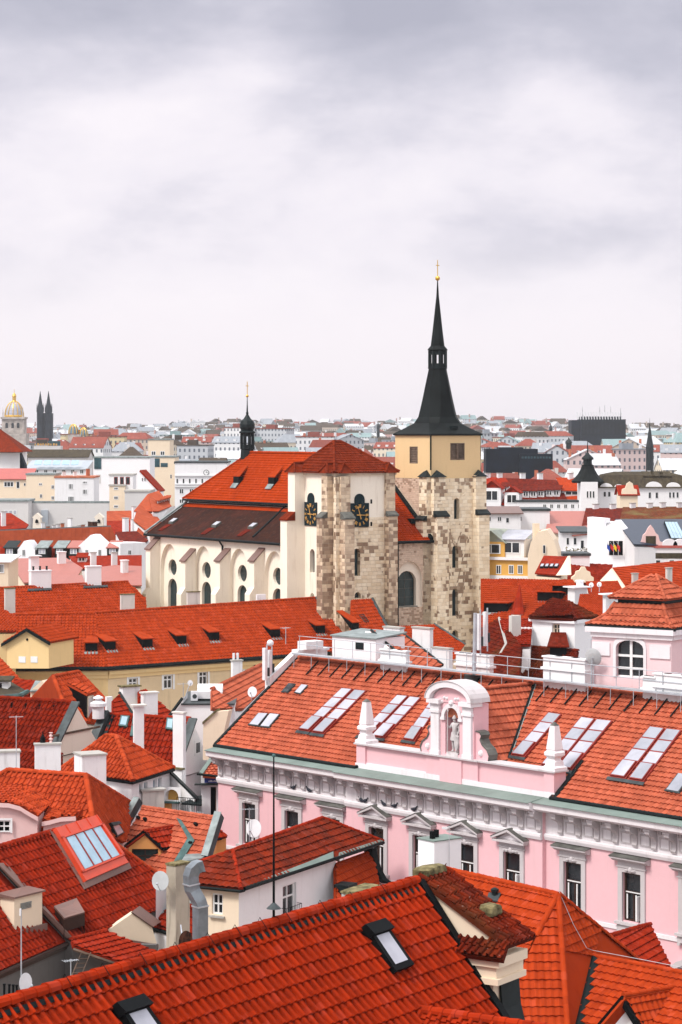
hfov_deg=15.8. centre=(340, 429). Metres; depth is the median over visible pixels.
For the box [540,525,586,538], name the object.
house
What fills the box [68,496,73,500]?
window
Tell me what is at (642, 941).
house
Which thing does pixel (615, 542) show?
window
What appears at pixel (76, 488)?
house
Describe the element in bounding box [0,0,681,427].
sky
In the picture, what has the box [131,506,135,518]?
chimney
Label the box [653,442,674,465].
house
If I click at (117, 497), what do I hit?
house
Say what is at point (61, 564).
house
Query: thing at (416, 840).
window
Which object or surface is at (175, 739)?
house
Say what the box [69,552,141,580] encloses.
house
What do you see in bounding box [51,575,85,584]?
house
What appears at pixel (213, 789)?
door
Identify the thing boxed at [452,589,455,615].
window
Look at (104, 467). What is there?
house
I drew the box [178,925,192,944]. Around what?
satellite dish
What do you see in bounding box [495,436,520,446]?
house
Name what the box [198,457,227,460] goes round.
house
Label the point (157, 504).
house
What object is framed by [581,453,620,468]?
house
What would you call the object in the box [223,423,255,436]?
house
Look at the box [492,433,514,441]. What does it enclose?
house
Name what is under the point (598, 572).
house
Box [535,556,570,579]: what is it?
house
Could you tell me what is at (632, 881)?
window
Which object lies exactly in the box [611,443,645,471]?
house
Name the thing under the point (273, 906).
lightning rod
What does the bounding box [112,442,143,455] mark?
house
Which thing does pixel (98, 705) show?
vent cowl
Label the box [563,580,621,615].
house
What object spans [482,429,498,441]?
house
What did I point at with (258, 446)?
house
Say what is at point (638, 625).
roof turret
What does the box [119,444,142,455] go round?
house
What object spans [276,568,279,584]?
round window
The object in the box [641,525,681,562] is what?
house
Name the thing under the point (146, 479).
house
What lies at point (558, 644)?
house
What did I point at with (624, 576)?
house
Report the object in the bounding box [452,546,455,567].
window
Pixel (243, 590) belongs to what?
window
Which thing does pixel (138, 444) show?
house
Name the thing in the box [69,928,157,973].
house
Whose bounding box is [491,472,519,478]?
house
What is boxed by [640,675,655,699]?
chimney
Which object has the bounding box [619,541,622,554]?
window
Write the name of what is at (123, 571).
house
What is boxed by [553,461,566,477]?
house
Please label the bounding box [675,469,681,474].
house
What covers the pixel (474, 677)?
antenna pole
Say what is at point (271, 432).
house
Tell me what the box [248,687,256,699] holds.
satellite dish
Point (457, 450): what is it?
louvre window
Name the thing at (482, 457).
house
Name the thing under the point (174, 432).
house
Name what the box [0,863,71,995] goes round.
house
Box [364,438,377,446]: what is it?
house
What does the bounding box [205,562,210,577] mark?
round window
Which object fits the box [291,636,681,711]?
roof walkway
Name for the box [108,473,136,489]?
house
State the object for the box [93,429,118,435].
house
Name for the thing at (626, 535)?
building
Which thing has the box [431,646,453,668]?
chimney
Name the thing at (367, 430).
city
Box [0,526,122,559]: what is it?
house
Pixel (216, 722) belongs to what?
party wall
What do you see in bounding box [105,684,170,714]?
house
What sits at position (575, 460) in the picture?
house
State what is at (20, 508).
house
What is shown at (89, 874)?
house
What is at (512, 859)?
window
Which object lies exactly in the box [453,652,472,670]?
chimney
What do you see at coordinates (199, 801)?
terrace
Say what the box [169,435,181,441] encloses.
house
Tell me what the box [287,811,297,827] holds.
window
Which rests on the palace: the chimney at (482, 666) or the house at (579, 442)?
the chimney at (482, 666)
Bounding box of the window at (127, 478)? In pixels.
[126,477,129,484]
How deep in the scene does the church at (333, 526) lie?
258.73 m
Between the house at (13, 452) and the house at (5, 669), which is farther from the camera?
the house at (13, 452)
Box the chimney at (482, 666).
[476,654,495,672]
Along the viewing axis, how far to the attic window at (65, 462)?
560.77 m
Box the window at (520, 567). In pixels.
[518,565,522,573]
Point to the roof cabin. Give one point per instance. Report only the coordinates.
(380, 637)
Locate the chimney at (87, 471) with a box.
[86,468,89,475]
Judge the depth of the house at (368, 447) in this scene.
1510.20 m
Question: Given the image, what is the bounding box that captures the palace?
[204,655,681,969]
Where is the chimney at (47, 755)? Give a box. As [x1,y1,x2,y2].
[33,731,61,770]
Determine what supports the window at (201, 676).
in the building at (137, 644)
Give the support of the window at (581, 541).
in the house at (567, 538)
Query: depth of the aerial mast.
87.98 m
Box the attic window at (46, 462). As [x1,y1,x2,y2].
[43,460,51,464]
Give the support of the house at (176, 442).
on the ground
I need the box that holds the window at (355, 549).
[355,549,357,575]
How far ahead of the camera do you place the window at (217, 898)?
114.04 m
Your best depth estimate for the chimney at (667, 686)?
121.21 m
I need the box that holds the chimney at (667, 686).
[651,672,681,702]
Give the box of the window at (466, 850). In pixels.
[461,844,472,871]
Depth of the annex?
139.90 m
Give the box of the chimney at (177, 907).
[165,860,190,947]
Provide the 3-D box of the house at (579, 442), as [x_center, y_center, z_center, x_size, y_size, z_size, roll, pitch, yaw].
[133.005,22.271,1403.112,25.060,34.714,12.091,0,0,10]
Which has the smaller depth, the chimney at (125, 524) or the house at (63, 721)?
the house at (63, 721)
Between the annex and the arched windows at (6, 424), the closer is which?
the annex
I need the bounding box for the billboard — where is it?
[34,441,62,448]
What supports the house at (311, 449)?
on the ground
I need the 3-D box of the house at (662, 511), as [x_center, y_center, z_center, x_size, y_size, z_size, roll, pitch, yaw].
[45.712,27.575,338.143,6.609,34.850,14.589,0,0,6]
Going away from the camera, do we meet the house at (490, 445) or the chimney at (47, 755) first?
the chimney at (47, 755)
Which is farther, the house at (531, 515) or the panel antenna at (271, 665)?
the house at (531, 515)
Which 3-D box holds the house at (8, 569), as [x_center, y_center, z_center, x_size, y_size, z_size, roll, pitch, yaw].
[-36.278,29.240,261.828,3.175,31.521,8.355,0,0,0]
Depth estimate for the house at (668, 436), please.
1534.63 m
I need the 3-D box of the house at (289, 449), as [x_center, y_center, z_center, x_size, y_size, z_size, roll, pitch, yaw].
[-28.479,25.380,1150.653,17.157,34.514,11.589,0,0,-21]
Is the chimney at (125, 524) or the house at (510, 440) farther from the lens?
the house at (510, 440)
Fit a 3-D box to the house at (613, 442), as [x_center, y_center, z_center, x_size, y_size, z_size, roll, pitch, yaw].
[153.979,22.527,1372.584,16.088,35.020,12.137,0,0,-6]
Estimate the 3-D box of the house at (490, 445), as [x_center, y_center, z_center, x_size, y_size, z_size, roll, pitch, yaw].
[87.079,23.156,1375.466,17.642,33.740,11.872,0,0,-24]
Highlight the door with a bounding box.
[211,787,215,814]
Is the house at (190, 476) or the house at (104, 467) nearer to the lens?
the house at (190, 476)
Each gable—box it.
[1,622,78,668]
[571,567,593,582]
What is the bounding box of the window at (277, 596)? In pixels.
[275,589,279,598]
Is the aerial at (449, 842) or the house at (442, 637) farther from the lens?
the house at (442, 637)
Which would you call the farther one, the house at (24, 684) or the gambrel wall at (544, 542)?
the gambrel wall at (544, 542)
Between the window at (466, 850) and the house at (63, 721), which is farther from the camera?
the house at (63, 721)
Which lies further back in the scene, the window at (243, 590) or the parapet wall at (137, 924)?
the window at (243, 590)
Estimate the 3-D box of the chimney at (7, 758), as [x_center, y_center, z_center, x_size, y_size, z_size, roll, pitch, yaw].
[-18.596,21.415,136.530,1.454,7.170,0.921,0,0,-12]
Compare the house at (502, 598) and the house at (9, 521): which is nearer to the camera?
the house at (502, 598)
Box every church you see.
[36,391,52,440]
[142,260,490,667]
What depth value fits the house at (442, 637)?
251.41 m
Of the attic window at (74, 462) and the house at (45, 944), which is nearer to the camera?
the house at (45, 944)
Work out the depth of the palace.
123.96 m
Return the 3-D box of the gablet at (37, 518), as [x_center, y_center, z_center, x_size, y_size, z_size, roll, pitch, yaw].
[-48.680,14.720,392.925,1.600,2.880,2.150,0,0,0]
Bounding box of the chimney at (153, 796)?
[140,787,166,807]
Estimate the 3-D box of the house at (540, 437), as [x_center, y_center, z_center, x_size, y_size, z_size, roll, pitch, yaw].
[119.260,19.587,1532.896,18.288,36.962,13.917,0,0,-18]
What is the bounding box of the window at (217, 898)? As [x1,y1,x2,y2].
[213,893,222,914]
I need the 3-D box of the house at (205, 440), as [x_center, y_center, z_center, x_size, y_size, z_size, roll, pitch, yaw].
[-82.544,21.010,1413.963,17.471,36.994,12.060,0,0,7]
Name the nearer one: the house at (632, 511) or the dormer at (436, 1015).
the dormer at (436, 1015)
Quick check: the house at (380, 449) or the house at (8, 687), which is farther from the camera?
the house at (380, 449)
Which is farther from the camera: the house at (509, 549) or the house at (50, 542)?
the house at (50, 542)
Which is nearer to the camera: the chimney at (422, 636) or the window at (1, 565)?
the chimney at (422, 636)
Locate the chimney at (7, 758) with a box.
[0,749,20,770]
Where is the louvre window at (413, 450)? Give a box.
[410,446,417,463]
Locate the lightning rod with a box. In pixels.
[266,754,280,916]
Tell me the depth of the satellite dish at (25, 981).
87.98 m
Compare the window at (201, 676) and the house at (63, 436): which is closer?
the window at (201, 676)
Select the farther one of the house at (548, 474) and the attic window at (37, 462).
the house at (548, 474)
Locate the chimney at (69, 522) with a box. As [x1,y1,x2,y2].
[68,517,71,526]
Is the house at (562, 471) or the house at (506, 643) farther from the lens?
the house at (562, 471)
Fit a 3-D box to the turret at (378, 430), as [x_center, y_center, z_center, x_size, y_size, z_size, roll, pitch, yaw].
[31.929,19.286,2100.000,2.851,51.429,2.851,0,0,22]
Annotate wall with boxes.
[108,906,160,948]
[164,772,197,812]
[202,708,231,759]
[265,640,328,688]
[340,883,379,896]
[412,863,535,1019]
[528,523,560,578]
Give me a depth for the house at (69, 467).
561.29 m
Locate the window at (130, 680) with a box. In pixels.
[127,676,139,684]
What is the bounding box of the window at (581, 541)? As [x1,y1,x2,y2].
[580,540,583,548]
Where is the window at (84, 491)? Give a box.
[82,489,86,494]
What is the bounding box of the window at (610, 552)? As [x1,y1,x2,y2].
[609,541,612,554]
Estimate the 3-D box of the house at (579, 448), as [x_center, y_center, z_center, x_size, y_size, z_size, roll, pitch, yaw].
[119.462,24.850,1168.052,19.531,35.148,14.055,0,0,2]
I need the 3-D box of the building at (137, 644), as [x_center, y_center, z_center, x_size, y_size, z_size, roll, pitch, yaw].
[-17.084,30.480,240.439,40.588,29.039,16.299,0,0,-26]
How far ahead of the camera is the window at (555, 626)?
178.40 m
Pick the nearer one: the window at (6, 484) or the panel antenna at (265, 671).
the panel antenna at (265, 671)
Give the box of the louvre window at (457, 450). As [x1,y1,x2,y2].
[450,443,464,459]
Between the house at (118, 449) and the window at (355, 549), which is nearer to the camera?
the window at (355, 549)
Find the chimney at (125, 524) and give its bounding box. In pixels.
[122,517,128,531]
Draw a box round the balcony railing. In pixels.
[177,797,197,812]
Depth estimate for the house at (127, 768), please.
137.07 m
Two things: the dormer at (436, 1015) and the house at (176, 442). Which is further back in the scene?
the house at (176, 442)
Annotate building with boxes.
[12,591,341,709]
[66,424,87,442]
[587,517,681,566]
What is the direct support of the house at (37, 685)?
on the house at (79, 686)
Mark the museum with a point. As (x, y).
(14, 422)
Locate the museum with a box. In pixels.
[0,392,28,444]
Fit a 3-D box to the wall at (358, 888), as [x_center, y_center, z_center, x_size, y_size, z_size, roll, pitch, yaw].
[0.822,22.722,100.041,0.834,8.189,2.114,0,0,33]
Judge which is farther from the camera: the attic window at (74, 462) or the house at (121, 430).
the house at (121, 430)
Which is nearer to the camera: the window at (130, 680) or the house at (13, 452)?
the window at (130, 680)
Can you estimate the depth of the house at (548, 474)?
811.48 m
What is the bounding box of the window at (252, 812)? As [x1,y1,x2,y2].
[245,803,254,842]
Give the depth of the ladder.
106.24 m
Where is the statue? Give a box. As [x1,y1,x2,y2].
[446,708,458,756]
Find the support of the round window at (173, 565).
in the church at (333, 526)
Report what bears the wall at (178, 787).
attached to the house at (127, 768)
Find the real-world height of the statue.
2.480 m
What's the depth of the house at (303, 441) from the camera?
1413.67 m
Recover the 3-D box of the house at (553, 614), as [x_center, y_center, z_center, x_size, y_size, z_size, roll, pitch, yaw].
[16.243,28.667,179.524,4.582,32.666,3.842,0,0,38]
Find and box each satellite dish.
[19,973,32,989]
[152,871,168,890]
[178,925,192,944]
[184,680,192,699]
[246,819,260,841]
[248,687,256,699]
[585,648,600,688]
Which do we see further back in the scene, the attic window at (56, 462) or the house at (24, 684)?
the attic window at (56, 462)
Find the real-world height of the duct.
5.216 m
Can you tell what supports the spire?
on the ground
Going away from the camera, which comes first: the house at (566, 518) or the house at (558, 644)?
the house at (558, 644)
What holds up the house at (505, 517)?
on the ground
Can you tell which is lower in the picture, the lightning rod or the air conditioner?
the lightning rod
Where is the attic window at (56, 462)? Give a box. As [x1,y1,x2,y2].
[53,460,60,464]
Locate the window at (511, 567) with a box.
[509,565,513,573]
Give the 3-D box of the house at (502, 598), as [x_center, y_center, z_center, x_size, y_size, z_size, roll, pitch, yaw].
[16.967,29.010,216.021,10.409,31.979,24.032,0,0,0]
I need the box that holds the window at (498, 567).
[496,565,500,573]
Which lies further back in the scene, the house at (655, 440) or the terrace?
the house at (655, 440)
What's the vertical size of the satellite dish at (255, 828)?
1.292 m
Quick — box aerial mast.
[19,909,21,974]
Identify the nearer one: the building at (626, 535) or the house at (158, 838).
the house at (158, 838)
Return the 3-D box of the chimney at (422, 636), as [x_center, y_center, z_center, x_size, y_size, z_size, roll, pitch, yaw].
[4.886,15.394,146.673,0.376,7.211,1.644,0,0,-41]
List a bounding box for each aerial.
[16,716,22,767]
[62,959,77,974]
[240,808,258,841]
[442,826,449,866]
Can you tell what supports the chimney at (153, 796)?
on the house at (127, 768)
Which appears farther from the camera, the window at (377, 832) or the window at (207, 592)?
the window at (207, 592)
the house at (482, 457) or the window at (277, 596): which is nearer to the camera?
the window at (277, 596)
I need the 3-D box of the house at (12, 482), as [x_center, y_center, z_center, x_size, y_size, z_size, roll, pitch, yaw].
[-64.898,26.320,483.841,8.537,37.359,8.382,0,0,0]
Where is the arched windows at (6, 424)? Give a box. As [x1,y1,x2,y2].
[5,423,18,427]
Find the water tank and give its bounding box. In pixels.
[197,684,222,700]
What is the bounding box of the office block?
[484,447,552,478]
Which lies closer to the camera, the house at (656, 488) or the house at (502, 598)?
the house at (502, 598)
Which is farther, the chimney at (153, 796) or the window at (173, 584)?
the window at (173, 584)
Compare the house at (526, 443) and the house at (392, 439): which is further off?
the house at (392, 439)
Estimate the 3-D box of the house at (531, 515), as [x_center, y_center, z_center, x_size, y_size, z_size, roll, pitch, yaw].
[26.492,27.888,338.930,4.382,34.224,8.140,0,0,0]
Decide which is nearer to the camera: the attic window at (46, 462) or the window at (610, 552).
the window at (610, 552)
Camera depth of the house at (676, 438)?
1391.20 m
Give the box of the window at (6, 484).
[4,482,13,486]
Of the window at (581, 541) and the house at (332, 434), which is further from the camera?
the house at (332, 434)
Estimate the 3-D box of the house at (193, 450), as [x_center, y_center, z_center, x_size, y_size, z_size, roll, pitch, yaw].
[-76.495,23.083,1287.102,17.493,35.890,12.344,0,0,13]
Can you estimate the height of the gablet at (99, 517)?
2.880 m
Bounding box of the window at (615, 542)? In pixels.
[614,541,617,554]
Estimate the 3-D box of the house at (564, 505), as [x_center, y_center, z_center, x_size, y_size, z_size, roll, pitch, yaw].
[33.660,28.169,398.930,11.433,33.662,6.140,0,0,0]
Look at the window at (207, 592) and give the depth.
272.63 m
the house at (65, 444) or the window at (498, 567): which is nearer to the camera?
the window at (498, 567)
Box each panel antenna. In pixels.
[262,644,269,684]
[268,646,274,675]
[476,610,482,654]
[483,608,489,650]
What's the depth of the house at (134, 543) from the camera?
308.90 m
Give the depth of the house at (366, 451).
1259.12 m
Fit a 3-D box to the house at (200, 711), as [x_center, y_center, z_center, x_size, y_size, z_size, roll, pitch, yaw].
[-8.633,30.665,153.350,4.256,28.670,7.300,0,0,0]
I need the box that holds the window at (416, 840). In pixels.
[415,835,421,867]
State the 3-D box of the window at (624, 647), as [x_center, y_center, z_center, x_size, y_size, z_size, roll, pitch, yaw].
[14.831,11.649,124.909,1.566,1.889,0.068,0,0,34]
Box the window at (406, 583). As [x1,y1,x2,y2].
[399,571,417,607]
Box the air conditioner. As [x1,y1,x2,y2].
[191,691,197,700]
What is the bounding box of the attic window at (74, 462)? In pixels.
[71,460,78,464]
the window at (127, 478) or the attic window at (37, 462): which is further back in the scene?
the attic window at (37, 462)
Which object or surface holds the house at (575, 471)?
on the ground
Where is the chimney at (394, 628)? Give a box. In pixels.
[382,626,404,631]
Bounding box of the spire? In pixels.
[646,423,653,470]
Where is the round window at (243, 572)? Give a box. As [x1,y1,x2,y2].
[240,565,246,580]
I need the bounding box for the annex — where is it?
[194,758,217,814]
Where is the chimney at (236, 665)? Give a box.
[230,653,243,676]
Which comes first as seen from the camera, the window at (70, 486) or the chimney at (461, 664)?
the chimney at (461, 664)
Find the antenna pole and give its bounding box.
[464,613,482,681]
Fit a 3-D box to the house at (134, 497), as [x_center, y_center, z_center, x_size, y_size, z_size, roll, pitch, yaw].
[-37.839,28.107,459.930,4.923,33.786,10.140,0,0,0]
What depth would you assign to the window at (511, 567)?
259.70 m
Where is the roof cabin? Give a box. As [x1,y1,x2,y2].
[330,628,406,662]
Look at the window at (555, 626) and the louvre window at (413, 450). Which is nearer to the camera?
the window at (555, 626)
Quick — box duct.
[182,859,208,939]
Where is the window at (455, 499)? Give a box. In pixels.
[454,499,456,518]
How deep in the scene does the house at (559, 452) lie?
1144.93 m
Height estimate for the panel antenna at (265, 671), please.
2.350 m
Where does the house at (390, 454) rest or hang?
on the ground
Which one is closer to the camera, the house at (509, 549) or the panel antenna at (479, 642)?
the panel antenna at (479, 642)
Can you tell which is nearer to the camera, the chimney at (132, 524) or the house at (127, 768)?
the house at (127, 768)
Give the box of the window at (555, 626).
[553,624,558,631]
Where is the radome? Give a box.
[267,640,273,645]
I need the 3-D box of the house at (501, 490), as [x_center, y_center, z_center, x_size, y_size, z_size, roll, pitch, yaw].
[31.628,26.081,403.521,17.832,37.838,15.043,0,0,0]
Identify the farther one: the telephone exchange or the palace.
the telephone exchange
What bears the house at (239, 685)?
on the ground
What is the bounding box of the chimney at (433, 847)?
[417,829,462,868]
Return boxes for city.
[0,414,681,441]
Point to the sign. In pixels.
(209, 780)
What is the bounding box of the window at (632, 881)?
[625,872,639,922]
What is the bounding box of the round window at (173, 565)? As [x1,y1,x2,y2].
[171,560,176,574]
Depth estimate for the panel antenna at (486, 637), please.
132.23 m
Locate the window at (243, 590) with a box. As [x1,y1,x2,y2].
[240,586,246,601]
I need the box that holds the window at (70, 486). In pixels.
[68,484,72,489]
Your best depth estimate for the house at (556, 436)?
1669.19 m
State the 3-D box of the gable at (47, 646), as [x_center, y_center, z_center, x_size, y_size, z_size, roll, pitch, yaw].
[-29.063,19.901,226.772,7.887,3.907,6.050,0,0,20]
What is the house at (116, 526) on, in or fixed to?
on the ground
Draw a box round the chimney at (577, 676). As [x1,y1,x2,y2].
[540,655,592,693]
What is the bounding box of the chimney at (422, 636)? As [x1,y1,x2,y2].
[411,626,433,653]
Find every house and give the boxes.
[0,429,32,467]
[0,468,36,497]
[0,498,34,528]
[0,511,28,529]
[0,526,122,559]
[0,554,20,586]
[0,565,146,669]
[0,606,15,673]
[0,657,20,682]
[0,676,29,696]
[0,695,100,763]
[0,746,62,768]
[0,767,132,847]
[0,815,157,977]
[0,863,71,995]
[0,875,509,1023]
[13,679,35,696]
[18,551,82,585]
[25,472,61,500]
[27,449,93,474]
[27,460,92,474]
[29,439,47,448]
[30,679,46,696]
[32,501,109,527]
[32,670,104,731]
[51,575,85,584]
[54,475,99,500]
[57,440,69,448]
[60,430,92,439]
[61,733,175,822]
[68,437,112,455]
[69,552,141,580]
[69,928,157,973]
[86,432,127,448]
[92,704,207,811]
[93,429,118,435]
[93,456,154,500]
[101,560,141,592]
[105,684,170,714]
[107,511,131,520]
[107,520,130,535]
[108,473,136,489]
[108,484,125,510]
[108,531,147,593]
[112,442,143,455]
[113,428,127,435]
[114,441,143,449]
[119,433,154,454]
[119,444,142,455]
[124,489,154,510]
[124,796,227,872]
[134,491,174,521]
[134,506,160,543]
[137,527,146,538]
[138,470,164,495]
[148,439,173,455]
[152,901,191,949]
[154,455,179,505]
[156,816,390,935]
[160,431,194,438]
[161,434,182,454]
[168,691,236,744]
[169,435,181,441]
[174,461,230,511]
[176,440,214,460]
[179,456,190,460]
[181,434,212,443]
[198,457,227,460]
[210,663,264,727]
[212,434,254,457]
[216,451,240,460]
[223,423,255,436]
[253,440,288,450]
[254,437,272,442]
[255,425,294,440]
[262,447,298,451]
[273,434,300,446]
[295,432,336,451]
[305,447,321,451]
[309,438,331,446]
[320,433,345,436]
[334,432,364,448]
[337,597,387,629]
[360,448,375,456]
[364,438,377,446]
[364,445,372,453]
[365,629,443,667]
[373,442,394,456]
[375,457,394,465]
[381,436,394,441]
[386,452,394,456]
[399,623,465,668]
[448,866,681,1023]
[471,617,522,676]
[480,578,575,626]
[481,439,491,444]
[481,441,510,452]
[481,451,483,462]
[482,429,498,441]
[485,473,576,505]
[486,506,523,529]
[490,528,531,578]
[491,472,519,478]
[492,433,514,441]
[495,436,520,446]
[500,615,532,672]
[514,432,548,442]
[514,439,536,448]
[514,499,578,510]
[520,507,550,537]
[521,632,579,677]
[528,597,598,657]
[531,440,565,453]
[531,468,561,479]
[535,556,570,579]
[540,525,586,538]
[543,444,572,466]
[544,431,573,442]
[546,511,584,528]
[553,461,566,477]
[556,526,586,550]
[558,441,591,444]
[561,551,590,566]
[563,446,605,469]
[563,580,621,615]
[564,468,623,477]
[567,563,612,585]
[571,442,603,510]
[571,445,612,453]
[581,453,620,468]
[582,504,621,525]
[598,471,681,507]
[600,439,626,446]
[600,561,681,587]
[610,922,671,967]
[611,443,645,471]
[612,438,645,447]
[614,481,639,507]
[620,503,652,518]
[632,436,662,444]
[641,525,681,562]
[650,502,681,518]
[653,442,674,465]
[653,458,681,472]
[660,444,681,457]
[664,431,681,443]
[666,430,681,439]
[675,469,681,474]
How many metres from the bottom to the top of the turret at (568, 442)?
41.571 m
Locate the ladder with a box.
[72,952,90,974]
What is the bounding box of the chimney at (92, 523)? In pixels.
[87,521,97,525]
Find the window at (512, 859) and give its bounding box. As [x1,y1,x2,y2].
[506,852,519,882]
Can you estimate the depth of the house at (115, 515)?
350.28 m
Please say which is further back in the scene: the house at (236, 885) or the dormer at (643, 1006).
the house at (236, 885)
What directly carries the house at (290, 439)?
on the ground
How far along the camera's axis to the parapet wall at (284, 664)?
142.97 m
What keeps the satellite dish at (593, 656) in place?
on the palace
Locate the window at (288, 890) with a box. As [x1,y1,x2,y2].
[283,883,293,912]
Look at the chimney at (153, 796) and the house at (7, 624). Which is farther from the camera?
the house at (7, 624)
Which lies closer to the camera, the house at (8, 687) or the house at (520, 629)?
the house at (8, 687)
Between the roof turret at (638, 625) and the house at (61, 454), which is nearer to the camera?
the roof turret at (638, 625)
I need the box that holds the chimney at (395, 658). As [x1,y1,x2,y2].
[378,648,411,671]
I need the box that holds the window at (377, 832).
[371,827,382,869]
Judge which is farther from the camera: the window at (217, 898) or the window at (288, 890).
the window at (288, 890)
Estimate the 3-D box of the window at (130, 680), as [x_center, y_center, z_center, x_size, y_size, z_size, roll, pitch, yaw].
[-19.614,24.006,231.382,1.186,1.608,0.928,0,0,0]
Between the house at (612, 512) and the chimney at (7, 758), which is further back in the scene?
the house at (612, 512)
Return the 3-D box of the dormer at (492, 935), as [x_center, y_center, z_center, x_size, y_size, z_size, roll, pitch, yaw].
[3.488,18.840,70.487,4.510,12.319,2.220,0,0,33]
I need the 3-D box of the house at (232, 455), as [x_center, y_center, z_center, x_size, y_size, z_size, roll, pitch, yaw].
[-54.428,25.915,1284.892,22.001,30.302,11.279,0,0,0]
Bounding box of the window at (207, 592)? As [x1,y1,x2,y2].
[204,582,210,603]
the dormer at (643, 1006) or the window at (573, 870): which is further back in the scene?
the window at (573, 870)
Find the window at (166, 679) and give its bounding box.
[162,674,174,689]
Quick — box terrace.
[181,795,204,813]
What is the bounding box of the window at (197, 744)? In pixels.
[194,739,201,755]
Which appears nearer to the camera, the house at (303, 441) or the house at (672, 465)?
the house at (672, 465)
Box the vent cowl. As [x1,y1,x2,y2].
[90,695,105,718]
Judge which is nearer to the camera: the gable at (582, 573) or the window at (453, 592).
the gable at (582, 573)
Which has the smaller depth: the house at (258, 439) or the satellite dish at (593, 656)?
the satellite dish at (593, 656)
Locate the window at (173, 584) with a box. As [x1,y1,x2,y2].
[170,579,176,605]
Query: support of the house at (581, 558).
on the ground
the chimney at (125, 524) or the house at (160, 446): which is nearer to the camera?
the chimney at (125, 524)
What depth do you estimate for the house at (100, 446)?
1254.76 m
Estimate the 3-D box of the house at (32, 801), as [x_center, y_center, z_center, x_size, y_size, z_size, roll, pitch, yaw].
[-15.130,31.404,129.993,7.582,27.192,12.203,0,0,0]
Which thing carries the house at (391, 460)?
on the ground
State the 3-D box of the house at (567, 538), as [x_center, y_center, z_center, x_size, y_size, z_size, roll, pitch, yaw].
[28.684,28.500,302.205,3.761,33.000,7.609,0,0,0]
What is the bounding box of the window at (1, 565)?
[0,564,3,572]
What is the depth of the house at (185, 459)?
1146.00 m
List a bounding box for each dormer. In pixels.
[416,1005,547,1023]
[598,984,675,1023]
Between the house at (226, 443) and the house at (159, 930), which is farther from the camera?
the house at (226, 443)
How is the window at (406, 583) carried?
in the church at (333, 526)
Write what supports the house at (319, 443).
on the ground
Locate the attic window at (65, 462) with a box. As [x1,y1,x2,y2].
[62,460,69,464]
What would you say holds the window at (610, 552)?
in the building at (626, 535)
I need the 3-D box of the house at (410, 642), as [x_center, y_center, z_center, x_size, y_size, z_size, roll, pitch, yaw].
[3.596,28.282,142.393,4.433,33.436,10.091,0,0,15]
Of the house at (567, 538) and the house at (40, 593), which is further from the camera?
the house at (567, 538)
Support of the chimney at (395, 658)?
on the palace
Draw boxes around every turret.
[376,423,379,437]
[565,437,571,448]
[584,573,681,689]
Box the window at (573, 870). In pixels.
[566,862,580,908]
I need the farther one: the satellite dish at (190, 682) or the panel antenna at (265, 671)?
the satellite dish at (190, 682)
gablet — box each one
[32,513,42,527]
[94,513,103,525]
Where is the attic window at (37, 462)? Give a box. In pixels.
[34,460,41,464]
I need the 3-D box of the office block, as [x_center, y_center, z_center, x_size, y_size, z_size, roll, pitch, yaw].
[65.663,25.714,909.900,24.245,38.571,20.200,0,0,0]
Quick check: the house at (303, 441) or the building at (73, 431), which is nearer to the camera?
the building at (73, 431)
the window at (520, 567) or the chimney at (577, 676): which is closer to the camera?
the chimney at (577, 676)
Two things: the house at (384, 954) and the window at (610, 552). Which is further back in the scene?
the window at (610, 552)
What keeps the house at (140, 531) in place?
on the ground
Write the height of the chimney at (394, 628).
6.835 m
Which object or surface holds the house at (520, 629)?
on the ground
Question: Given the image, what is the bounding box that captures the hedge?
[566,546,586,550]
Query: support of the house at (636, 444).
on the ground
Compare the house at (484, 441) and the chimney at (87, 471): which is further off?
the house at (484, 441)
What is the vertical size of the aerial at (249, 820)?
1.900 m
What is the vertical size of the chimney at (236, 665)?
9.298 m
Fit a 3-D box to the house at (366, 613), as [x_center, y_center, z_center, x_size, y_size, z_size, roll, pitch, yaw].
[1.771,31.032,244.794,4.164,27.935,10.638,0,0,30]
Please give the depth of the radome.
142.23 m
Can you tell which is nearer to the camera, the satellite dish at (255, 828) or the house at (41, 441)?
the satellite dish at (255, 828)
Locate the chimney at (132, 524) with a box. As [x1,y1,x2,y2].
[130,519,133,530]
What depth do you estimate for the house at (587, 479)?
393.02 m
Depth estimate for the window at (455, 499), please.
259.16 m
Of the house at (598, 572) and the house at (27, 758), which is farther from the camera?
the house at (598, 572)
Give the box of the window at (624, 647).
[618,640,642,677]
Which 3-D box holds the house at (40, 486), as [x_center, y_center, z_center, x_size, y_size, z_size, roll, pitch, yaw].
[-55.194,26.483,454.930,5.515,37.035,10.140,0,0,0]
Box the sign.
[204,778,216,782]
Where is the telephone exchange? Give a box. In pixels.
[568,408,625,444]
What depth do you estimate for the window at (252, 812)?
137.19 m
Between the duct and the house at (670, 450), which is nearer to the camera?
the duct
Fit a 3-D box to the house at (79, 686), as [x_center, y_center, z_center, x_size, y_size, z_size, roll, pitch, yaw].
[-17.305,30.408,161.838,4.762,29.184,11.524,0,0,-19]
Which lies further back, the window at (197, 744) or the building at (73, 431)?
the building at (73, 431)
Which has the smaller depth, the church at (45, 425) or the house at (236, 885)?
the house at (236, 885)
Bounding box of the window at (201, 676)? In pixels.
[197,671,209,685]

